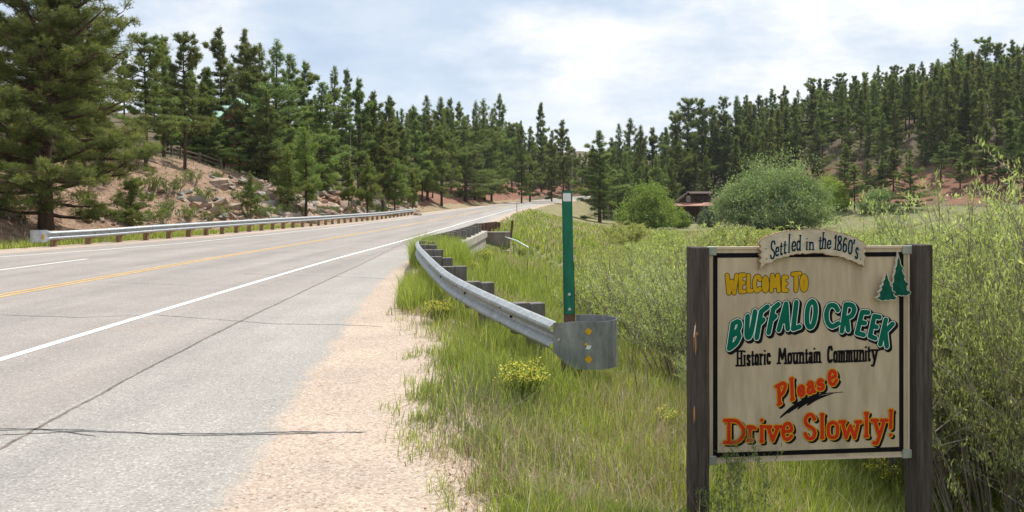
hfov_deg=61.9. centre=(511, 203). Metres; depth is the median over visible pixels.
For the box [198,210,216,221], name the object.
shrub
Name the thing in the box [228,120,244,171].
pine tree
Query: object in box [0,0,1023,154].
sky
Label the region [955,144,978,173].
pine tree
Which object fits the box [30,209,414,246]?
guardrail
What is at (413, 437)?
green grass
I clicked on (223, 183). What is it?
rock outcrop
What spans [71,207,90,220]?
shrub
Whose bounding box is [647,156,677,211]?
pine tree
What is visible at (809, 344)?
welcome sign
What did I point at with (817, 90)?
pine tree
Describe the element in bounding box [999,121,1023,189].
pine tree
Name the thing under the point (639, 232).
willow shrub
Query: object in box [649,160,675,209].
pine tree
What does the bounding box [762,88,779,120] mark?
pine tree
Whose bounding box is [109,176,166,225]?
pine tree
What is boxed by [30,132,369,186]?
sage grass
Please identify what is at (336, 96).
pine tree
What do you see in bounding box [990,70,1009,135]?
pine tree
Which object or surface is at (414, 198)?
pine tree
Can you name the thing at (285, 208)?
shrub
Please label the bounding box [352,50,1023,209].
distant pine wood
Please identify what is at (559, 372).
green grass
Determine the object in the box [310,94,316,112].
pine tree
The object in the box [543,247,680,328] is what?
willow shrub
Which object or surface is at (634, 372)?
dead stalk
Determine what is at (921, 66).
pine tree
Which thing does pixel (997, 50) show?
pine tree
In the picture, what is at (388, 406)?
green grass
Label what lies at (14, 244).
green grass
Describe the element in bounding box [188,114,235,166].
pine tree
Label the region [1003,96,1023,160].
pine tree
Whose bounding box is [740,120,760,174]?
pine tree
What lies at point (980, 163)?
pine tree
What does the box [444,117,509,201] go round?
pine tree
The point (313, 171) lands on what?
pine tree
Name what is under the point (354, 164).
pine tree
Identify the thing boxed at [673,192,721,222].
log cabin
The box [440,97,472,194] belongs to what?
pine tree
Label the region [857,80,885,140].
pine tree
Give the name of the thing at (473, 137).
pine tree
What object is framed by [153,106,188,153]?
pine tree
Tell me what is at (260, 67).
pine tree
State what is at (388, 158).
pine tree
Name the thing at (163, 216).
shrub
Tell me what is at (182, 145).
pine tree
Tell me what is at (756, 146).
pine tree
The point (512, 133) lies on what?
pine tree
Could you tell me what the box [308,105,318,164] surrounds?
pine tree
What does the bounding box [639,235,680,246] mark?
willow shrub
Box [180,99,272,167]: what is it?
house
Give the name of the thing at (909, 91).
pine tree
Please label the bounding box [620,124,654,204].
pine tree
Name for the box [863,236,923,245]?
willow shrub
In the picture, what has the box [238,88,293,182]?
pine tree
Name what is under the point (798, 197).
bush
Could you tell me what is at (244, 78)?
pine tree
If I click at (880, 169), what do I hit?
pine tree
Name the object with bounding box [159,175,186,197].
shrub
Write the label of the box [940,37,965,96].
pine tree
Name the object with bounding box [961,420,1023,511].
willow shrub
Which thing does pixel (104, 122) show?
pine tree
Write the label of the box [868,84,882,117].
pine tree
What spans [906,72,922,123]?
pine tree
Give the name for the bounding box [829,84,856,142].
pine tree
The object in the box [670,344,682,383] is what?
dead stalk
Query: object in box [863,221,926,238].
willow shrub
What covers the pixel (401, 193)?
pine tree
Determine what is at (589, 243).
green grass
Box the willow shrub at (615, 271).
[589,250,666,297]
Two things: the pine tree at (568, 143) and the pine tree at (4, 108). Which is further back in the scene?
the pine tree at (568, 143)
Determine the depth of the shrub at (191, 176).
63.82 m
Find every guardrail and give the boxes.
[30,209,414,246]
[415,225,616,382]
[473,222,500,231]
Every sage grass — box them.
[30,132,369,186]
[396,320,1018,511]
[405,247,676,364]
[495,210,858,268]
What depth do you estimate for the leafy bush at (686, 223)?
145.26 m
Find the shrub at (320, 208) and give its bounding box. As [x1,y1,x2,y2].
[316,204,330,209]
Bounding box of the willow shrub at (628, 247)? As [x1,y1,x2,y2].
[588,241,683,275]
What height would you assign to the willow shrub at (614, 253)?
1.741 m
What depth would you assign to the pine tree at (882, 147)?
182.07 m
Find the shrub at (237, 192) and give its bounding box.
[228,188,245,199]
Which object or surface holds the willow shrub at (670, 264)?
on the ground at (950, 185)
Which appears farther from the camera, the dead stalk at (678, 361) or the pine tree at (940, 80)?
the pine tree at (940, 80)
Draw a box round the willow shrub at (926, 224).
[786,165,1022,475]
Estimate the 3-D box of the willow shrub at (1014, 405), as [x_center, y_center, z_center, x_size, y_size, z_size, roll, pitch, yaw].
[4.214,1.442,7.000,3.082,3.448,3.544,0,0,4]
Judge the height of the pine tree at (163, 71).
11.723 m
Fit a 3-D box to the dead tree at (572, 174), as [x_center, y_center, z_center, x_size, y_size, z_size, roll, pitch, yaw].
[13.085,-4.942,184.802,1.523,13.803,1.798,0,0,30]
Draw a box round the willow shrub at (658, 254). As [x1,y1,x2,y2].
[618,240,675,258]
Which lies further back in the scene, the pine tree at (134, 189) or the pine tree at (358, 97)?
the pine tree at (358, 97)
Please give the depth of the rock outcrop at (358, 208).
99.01 m
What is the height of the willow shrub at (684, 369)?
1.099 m
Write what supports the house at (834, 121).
on the ground at (950, 185)
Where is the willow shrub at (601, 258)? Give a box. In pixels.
[577,242,655,281]
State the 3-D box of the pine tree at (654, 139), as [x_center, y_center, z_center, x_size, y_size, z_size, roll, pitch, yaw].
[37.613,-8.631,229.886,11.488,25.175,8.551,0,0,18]
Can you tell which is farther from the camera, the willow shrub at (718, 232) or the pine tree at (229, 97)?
the pine tree at (229, 97)
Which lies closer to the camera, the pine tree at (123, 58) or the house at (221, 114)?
the house at (221, 114)
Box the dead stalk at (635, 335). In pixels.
[631,313,644,362]
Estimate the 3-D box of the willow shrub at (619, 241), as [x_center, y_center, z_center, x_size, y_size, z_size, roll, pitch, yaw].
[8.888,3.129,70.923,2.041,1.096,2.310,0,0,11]
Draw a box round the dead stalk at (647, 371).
[638,354,648,391]
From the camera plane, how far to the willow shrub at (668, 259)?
27.97 m
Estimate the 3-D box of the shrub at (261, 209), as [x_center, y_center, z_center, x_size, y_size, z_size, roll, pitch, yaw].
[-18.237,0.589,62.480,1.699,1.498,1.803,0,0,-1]
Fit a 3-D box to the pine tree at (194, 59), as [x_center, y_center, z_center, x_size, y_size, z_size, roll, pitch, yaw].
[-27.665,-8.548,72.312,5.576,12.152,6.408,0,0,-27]
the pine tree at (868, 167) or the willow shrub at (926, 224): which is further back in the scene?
the pine tree at (868, 167)
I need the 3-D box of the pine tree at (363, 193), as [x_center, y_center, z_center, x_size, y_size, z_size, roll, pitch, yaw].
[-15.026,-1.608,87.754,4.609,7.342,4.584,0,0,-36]
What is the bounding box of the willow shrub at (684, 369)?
[658,335,686,390]
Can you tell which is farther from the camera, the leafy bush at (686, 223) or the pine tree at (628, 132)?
the pine tree at (628, 132)
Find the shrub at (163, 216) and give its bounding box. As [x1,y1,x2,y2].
[148,205,173,224]
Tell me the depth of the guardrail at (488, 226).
44.40 m
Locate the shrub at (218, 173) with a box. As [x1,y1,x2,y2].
[210,170,225,177]
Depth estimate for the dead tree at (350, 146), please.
95.43 m
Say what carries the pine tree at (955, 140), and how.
on the ground at (950, 185)
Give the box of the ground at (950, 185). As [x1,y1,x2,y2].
[0,101,1023,511]
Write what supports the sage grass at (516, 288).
on the ground at (950, 185)
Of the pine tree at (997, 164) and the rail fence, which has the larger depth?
the pine tree at (997, 164)
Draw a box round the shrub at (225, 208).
[213,202,235,214]
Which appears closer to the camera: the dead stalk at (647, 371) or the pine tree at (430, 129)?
the dead stalk at (647, 371)
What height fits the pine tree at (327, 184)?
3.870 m
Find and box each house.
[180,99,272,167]
[802,120,845,134]
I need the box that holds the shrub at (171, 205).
[151,198,176,215]
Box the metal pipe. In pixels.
[505,237,528,247]
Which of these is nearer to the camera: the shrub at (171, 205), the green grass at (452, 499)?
the green grass at (452, 499)
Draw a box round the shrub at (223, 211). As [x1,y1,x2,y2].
[216,208,229,220]
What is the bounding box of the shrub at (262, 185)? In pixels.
[253,179,266,190]
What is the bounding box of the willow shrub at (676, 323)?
[561,213,751,384]
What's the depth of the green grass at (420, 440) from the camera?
5.57 m
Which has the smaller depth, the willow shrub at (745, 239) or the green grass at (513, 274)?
the green grass at (513, 274)
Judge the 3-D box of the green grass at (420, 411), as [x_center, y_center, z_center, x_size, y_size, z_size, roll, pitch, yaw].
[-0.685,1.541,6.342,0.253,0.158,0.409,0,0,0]
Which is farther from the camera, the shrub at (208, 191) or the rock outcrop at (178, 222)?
the shrub at (208, 191)
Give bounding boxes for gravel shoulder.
[0,196,580,253]
[234,198,588,511]
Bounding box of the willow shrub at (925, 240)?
[898,230,945,245]
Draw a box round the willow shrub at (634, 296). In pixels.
[576,237,729,364]
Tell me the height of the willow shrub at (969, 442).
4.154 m
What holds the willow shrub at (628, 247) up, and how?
on the ground at (950, 185)
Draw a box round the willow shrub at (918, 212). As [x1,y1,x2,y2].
[897,177,1023,431]
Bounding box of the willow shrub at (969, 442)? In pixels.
[858,135,1023,511]
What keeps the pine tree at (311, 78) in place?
on the ground at (950, 185)
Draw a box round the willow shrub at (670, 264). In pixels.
[622,235,686,312]
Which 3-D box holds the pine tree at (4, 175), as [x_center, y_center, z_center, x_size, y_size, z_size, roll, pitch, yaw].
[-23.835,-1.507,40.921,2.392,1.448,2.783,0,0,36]
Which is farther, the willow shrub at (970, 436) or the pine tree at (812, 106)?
the pine tree at (812, 106)
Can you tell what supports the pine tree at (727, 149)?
on the ground at (950, 185)
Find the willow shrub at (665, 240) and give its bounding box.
[636,233,693,253]
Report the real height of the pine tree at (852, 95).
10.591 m
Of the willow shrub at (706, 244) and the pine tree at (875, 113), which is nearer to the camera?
the willow shrub at (706, 244)
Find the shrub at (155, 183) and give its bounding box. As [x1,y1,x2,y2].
[137,171,166,192]
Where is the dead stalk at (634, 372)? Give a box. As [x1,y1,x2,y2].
[624,354,637,391]
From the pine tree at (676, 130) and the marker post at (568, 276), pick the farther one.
the pine tree at (676, 130)
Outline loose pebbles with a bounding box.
[233,342,475,511]
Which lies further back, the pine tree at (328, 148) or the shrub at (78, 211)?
the pine tree at (328, 148)
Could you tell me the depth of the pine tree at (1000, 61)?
190.85 m
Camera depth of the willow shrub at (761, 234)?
83.65 m
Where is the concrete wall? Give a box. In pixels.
[454,231,510,251]
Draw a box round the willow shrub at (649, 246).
[621,239,668,257]
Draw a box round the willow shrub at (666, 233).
[651,228,684,241]
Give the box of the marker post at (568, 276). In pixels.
[562,191,574,321]
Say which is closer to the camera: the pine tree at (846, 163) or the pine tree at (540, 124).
the pine tree at (846, 163)
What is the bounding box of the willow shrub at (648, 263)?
[595,252,686,301]
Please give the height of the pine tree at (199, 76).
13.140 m
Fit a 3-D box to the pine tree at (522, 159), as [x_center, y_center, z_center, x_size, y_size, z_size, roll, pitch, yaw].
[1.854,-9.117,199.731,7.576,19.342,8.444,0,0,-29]
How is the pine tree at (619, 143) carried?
on the ground at (950, 185)
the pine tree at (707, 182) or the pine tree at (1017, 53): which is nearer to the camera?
the pine tree at (1017, 53)
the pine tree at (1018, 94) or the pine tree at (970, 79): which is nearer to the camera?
the pine tree at (1018, 94)
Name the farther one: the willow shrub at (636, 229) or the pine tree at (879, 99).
the pine tree at (879, 99)
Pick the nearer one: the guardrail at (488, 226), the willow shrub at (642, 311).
the willow shrub at (642, 311)
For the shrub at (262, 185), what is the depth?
71.33 m
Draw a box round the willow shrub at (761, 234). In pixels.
[745,226,785,241]
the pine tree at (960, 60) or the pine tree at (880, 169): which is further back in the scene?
the pine tree at (960, 60)
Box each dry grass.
[1,134,392,241]
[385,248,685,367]
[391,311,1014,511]
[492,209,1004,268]
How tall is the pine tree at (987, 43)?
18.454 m
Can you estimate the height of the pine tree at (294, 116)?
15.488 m
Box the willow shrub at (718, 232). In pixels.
[694,222,764,246]
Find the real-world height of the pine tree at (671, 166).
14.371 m
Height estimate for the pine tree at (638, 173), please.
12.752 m
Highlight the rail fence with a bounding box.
[74,129,221,167]
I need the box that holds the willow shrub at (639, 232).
[598,220,658,243]
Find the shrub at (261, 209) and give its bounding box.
[253,201,273,217]
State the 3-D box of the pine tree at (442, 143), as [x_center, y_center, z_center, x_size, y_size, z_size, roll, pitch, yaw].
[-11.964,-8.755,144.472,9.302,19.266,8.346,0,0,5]
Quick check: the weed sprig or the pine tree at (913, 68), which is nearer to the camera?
the weed sprig
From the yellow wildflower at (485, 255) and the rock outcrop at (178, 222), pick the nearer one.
the yellow wildflower at (485, 255)
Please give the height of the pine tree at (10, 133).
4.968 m
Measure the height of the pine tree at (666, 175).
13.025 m
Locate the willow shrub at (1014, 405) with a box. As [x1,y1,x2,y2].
[876,168,1023,511]
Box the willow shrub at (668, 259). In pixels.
[645,238,725,271]
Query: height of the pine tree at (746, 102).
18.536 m
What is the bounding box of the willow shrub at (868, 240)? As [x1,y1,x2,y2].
[847,232,876,245]
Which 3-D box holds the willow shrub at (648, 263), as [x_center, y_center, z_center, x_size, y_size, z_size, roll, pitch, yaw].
[3.563,2.180,21.700,3.030,2.034,3.221,0,0,23]
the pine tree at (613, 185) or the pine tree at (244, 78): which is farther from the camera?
the pine tree at (613, 185)
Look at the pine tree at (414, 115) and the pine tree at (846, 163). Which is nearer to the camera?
the pine tree at (414, 115)
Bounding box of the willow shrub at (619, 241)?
[606,235,628,244]
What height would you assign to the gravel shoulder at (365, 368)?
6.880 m
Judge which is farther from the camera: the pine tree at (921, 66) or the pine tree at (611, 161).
the pine tree at (921, 66)
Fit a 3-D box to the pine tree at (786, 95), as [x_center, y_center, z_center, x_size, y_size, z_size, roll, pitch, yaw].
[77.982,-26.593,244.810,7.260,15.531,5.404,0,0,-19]
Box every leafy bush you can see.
[670,206,692,227]
[696,203,722,226]
[818,165,855,211]
[853,184,899,211]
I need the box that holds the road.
[0,196,590,511]
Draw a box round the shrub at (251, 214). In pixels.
[237,208,257,218]
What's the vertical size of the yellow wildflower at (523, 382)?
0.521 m
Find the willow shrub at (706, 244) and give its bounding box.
[689,239,717,246]
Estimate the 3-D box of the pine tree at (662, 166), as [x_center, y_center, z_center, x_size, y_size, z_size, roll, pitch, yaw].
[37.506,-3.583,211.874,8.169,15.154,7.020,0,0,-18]
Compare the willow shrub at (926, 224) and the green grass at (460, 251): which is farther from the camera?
the green grass at (460, 251)
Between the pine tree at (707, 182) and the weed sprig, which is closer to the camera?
the weed sprig
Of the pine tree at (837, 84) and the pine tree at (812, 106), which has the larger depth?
the pine tree at (837, 84)
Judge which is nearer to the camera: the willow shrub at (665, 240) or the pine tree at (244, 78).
the willow shrub at (665, 240)
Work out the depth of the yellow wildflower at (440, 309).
11.45 m
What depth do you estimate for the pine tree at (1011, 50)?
204.65 m
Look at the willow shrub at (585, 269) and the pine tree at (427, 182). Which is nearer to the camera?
the willow shrub at (585, 269)
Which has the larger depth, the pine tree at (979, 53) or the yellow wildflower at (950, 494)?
the pine tree at (979, 53)
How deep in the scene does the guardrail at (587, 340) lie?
9.54 m
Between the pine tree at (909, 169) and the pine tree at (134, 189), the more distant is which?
the pine tree at (909, 169)
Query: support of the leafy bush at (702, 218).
on the ground at (950, 185)
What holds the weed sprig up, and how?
on the ground at (950, 185)
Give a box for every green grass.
[0,223,304,248]
[377,398,405,412]
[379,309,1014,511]
[387,244,686,372]
[391,262,469,312]
[398,231,480,267]
[398,421,421,447]
[400,371,420,386]
[405,404,435,420]
[406,460,454,501]
[411,431,444,455]
[429,476,477,511]
[491,208,1006,278]
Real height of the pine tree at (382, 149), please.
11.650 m
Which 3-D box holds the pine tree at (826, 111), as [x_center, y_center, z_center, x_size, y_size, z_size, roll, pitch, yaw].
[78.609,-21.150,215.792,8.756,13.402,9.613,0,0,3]
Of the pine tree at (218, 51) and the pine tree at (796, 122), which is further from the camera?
the pine tree at (796, 122)
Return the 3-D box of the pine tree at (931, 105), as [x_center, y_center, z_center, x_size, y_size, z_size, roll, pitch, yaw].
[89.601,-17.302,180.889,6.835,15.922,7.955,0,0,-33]
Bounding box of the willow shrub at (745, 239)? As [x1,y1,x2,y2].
[715,234,760,246]
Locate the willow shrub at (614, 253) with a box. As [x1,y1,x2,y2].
[577,244,645,273]
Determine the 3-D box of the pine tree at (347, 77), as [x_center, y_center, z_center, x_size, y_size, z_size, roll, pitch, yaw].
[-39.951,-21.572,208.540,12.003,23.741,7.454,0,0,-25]
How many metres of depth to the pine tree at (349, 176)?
88.77 m
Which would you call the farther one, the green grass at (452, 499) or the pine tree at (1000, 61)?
the pine tree at (1000, 61)
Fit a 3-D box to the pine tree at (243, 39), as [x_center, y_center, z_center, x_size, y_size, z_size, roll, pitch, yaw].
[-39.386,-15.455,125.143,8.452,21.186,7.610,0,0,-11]
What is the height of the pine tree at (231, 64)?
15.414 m
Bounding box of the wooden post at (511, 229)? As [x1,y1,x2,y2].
[510,220,513,239]
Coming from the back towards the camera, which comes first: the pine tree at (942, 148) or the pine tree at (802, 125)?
the pine tree at (802, 125)
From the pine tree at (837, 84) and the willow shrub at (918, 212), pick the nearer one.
the willow shrub at (918, 212)
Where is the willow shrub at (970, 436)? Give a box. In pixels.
[936,267,1002,466]
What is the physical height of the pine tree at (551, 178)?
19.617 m
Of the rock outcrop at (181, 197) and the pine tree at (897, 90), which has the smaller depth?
the rock outcrop at (181, 197)
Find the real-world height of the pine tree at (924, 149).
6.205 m
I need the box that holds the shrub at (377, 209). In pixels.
[369,203,383,211]
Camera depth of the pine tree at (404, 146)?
117.82 m
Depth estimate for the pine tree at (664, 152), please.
244.83 m
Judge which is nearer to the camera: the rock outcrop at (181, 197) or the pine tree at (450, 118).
the rock outcrop at (181, 197)
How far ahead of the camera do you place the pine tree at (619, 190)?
184.91 m
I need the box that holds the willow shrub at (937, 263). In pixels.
[843,193,1023,496]
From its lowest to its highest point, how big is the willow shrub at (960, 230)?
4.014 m
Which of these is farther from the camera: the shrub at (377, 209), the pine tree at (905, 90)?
the pine tree at (905, 90)
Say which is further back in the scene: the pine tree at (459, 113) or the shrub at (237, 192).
the pine tree at (459, 113)
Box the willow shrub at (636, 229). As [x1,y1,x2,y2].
[614,225,652,238]
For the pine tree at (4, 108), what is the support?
on the ground at (950, 185)
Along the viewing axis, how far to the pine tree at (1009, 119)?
152.90 m
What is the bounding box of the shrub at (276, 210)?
[266,204,283,214]
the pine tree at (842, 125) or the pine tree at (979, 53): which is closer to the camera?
the pine tree at (979, 53)
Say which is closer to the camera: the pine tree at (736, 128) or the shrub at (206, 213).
the shrub at (206, 213)
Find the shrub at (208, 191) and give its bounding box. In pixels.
[193,185,217,201]
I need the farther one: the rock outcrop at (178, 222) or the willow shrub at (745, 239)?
the willow shrub at (745, 239)
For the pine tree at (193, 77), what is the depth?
118.47 m
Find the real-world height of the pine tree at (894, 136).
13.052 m
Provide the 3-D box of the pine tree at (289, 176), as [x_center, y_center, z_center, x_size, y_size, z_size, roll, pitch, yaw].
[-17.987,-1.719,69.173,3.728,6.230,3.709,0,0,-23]
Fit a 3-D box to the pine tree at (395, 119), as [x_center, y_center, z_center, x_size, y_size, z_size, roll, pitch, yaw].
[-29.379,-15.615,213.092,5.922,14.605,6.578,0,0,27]
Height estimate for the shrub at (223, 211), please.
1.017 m
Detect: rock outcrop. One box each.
[79,202,185,224]
[145,182,213,220]
[183,171,284,221]
[254,180,348,223]
[328,184,423,218]
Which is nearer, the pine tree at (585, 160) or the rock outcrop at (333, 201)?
the rock outcrop at (333, 201)
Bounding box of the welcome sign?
[686,229,932,511]
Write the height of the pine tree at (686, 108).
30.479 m
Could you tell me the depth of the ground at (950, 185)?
145.47 m
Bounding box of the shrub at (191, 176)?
[180,167,202,184]
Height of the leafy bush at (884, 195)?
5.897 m
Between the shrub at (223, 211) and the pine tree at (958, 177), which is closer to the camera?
the shrub at (223, 211)
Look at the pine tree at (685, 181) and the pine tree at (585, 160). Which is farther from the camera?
the pine tree at (585, 160)
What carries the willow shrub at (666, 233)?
on the ground at (950, 185)
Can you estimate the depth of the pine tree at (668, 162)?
205.60 m
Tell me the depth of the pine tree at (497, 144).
204.81 m
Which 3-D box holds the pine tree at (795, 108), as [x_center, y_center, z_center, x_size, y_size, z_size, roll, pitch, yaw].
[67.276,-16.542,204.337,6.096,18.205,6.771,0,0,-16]
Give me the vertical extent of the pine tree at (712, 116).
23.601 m
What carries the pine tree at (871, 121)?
on the ground at (950, 185)
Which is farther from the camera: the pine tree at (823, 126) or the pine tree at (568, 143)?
the pine tree at (568, 143)
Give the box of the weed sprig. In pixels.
[692,421,784,511]
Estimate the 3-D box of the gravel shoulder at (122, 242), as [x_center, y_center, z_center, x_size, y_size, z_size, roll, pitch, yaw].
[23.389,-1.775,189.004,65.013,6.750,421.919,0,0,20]
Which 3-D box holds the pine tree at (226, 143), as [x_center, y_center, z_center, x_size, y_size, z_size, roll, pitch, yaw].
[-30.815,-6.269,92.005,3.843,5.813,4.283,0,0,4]
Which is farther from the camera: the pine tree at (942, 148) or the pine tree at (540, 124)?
the pine tree at (540, 124)
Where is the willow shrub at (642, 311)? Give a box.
[619,272,686,349]
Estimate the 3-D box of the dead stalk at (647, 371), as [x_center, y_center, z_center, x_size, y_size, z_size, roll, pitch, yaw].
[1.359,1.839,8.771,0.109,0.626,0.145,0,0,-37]
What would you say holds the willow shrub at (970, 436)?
on the ground at (950, 185)
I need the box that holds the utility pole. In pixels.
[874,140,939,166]
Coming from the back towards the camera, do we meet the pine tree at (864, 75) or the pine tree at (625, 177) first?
the pine tree at (864, 75)
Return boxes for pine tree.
[0,0,54,111]
[0,0,173,230]
[0,83,66,164]
[0,163,17,183]
[12,5,150,178]
[73,70,133,150]
[108,32,186,166]
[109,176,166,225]
[114,34,201,156]
[119,52,128,114]
[153,31,216,169]
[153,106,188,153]
[158,70,239,159]
[173,100,198,148]
[177,68,196,97]
[186,66,235,163]
[187,81,223,161]
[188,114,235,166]
[197,66,206,94]
[199,26,239,105]
[202,41,270,164]
[208,119,240,168]
[218,62,241,96]
[219,38,327,185]
[220,28,271,105]
[223,94,232,105]
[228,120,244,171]
[229,121,259,173]
[236,115,273,180]
[236,171,269,213]
[237,42,281,115]
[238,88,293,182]
[268,145,315,206]
[271,53,317,169]
[285,124,340,216]
[289,59,324,136]
[302,81,351,190]
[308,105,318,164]
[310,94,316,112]
[315,64,366,185]
[321,165,339,191]
[328,111,349,163]
[333,77,381,187]
[338,159,355,205]
[339,154,383,212]
[341,68,365,132]
[342,117,368,177]
[356,89,399,195]
[373,117,399,211]
[373,150,399,201]
[375,158,412,215]
[376,95,410,197]
[390,114,403,165]
[391,108,422,203]
[404,105,432,194]
[405,143,440,201]
[405,171,421,212]
[408,94,450,200]
[416,95,467,205]
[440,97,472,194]
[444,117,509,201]
[445,99,497,200]
[450,100,469,197]
[467,98,517,200]
[476,108,513,201]
[486,93,518,177]
[500,121,521,187]
[504,125,536,202]
[517,126,548,201]
[527,102,559,191]
[539,130,565,200]
[544,119,580,190]
[558,136,573,190]
[569,130,630,222]
[576,152,584,178]
[579,152,586,169]
[585,145,598,195]
[591,158,610,219]
[601,137,622,215]
[604,165,632,220]
[607,124,633,211]
[608,167,619,218]
[611,117,646,199]
[611,152,634,211]
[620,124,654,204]
[631,166,645,201]
[636,166,649,193]
[641,125,666,177]
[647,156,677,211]
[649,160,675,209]
[653,127,678,166]
[658,96,705,185]
[660,159,674,196]
[662,166,675,208]
[663,155,682,197]
[663,158,685,206]
[666,112,694,194]
[678,149,699,195]
[687,98,722,191]
[695,155,716,206]
[699,105,724,183]
[707,96,731,155]
[711,130,738,180]
[715,96,748,161]
[731,95,749,145]
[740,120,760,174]
[745,120,769,178]
[747,112,768,147]
[755,94,764,134]
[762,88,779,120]
[777,85,790,117]
[781,97,807,167]
[785,114,804,171]
[786,105,808,146]
[788,89,805,121]
[799,118,835,175]
[800,78,821,114]
[800,94,816,135]
[803,94,835,141]
[805,91,839,129]
[806,85,824,154]
[814,110,828,158]
[816,78,822,111]
[818,78,837,118]
[821,72,848,131]
[826,144,860,185]
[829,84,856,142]
[838,163,870,208]
[848,75,857,103]
[848,89,855,126]
[851,99,887,157]
[852,158,882,193]
[857,71,879,109]
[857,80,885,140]
[867,113,901,166]
[868,65,884,103]
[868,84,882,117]
[869,156,893,191]
[880,64,903,102]
[882,72,887,86]
[883,148,904,190]
[886,72,903,119]
[887,101,907,155]
[889,148,941,209]
[896,67,920,137]
[897,77,911,130]
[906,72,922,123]
[909,63,925,82]
[913,85,957,155]
[914,137,936,165]
[917,61,925,97]
[919,60,956,117]
[928,62,934,78]
[930,67,955,132]
[930,141,953,179]
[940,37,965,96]
[943,128,974,163]
[945,161,973,188]
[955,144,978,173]
[956,72,982,111]
[957,49,966,76]
[964,90,987,150]
[964,121,1006,180]
[969,49,991,109]
[973,36,1000,106]
[982,153,1010,186]
[984,109,1023,184]
[987,42,1012,88]
[988,57,1004,97]
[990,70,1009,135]
[994,64,1023,144]
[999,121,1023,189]
[1003,39,1021,104]
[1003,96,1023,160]
[1008,48,1023,96]
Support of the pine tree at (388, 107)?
on the ground at (950, 185)
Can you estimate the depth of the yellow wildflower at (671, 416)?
7.73 m
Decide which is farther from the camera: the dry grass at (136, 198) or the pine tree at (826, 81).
the pine tree at (826, 81)
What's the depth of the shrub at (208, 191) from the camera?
56.92 m
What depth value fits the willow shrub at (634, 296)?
13.37 m
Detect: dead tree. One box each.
[350,131,351,170]
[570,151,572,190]
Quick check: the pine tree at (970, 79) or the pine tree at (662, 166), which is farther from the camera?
the pine tree at (662, 166)
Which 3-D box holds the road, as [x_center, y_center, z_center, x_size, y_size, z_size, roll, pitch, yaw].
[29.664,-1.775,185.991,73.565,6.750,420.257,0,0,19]
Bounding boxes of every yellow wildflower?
[422,298,453,323]
[479,248,491,262]
[493,357,550,404]
[654,404,682,431]
[862,458,903,494]
[932,468,972,507]
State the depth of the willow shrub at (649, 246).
51.07 m
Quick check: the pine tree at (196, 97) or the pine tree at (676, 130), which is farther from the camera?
the pine tree at (676, 130)
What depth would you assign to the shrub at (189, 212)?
49.88 m
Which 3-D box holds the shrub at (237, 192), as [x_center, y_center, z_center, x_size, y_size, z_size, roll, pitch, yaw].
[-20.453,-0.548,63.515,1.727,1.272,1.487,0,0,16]
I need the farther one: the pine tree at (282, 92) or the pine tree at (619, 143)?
the pine tree at (619, 143)
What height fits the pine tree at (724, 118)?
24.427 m
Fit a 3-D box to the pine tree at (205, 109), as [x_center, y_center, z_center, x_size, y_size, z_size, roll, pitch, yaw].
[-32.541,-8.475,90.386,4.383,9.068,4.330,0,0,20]
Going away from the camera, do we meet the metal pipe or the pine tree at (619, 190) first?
the metal pipe
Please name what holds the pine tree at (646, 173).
on the ground at (950, 185)
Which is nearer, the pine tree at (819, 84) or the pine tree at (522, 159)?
the pine tree at (522, 159)
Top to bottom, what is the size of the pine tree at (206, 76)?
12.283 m
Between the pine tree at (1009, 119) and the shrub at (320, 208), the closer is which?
the shrub at (320, 208)
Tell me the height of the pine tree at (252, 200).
3.727 m
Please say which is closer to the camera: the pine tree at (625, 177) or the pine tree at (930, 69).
the pine tree at (625, 177)
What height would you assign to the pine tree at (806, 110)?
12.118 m
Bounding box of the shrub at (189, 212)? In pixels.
[173,203,199,221]
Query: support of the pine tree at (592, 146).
on the ground at (950, 185)
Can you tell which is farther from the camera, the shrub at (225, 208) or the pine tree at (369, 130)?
the pine tree at (369, 130)
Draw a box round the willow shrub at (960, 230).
[868,156,1023,468]
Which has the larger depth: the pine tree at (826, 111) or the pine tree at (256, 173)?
the pine tree at (826, 111)
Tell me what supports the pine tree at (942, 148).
on the ground at (950, 185)
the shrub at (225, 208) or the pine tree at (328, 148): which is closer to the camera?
the shrub at (225, 208)
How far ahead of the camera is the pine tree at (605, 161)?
178.99 m
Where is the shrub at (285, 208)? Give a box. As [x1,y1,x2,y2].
[276,202,294,211]
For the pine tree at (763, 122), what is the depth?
226.60 m
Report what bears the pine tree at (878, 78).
on the ground at (950, 185)
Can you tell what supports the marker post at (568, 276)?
on the ground at (950, 185)
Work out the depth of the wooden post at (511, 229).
40.15 m
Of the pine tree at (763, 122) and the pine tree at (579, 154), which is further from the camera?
the pine tree at (579, 154)
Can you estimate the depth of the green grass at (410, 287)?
13.36 m
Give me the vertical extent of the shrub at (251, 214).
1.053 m
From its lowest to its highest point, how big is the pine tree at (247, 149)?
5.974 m
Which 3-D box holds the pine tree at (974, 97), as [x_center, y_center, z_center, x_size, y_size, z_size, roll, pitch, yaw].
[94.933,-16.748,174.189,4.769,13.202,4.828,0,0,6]

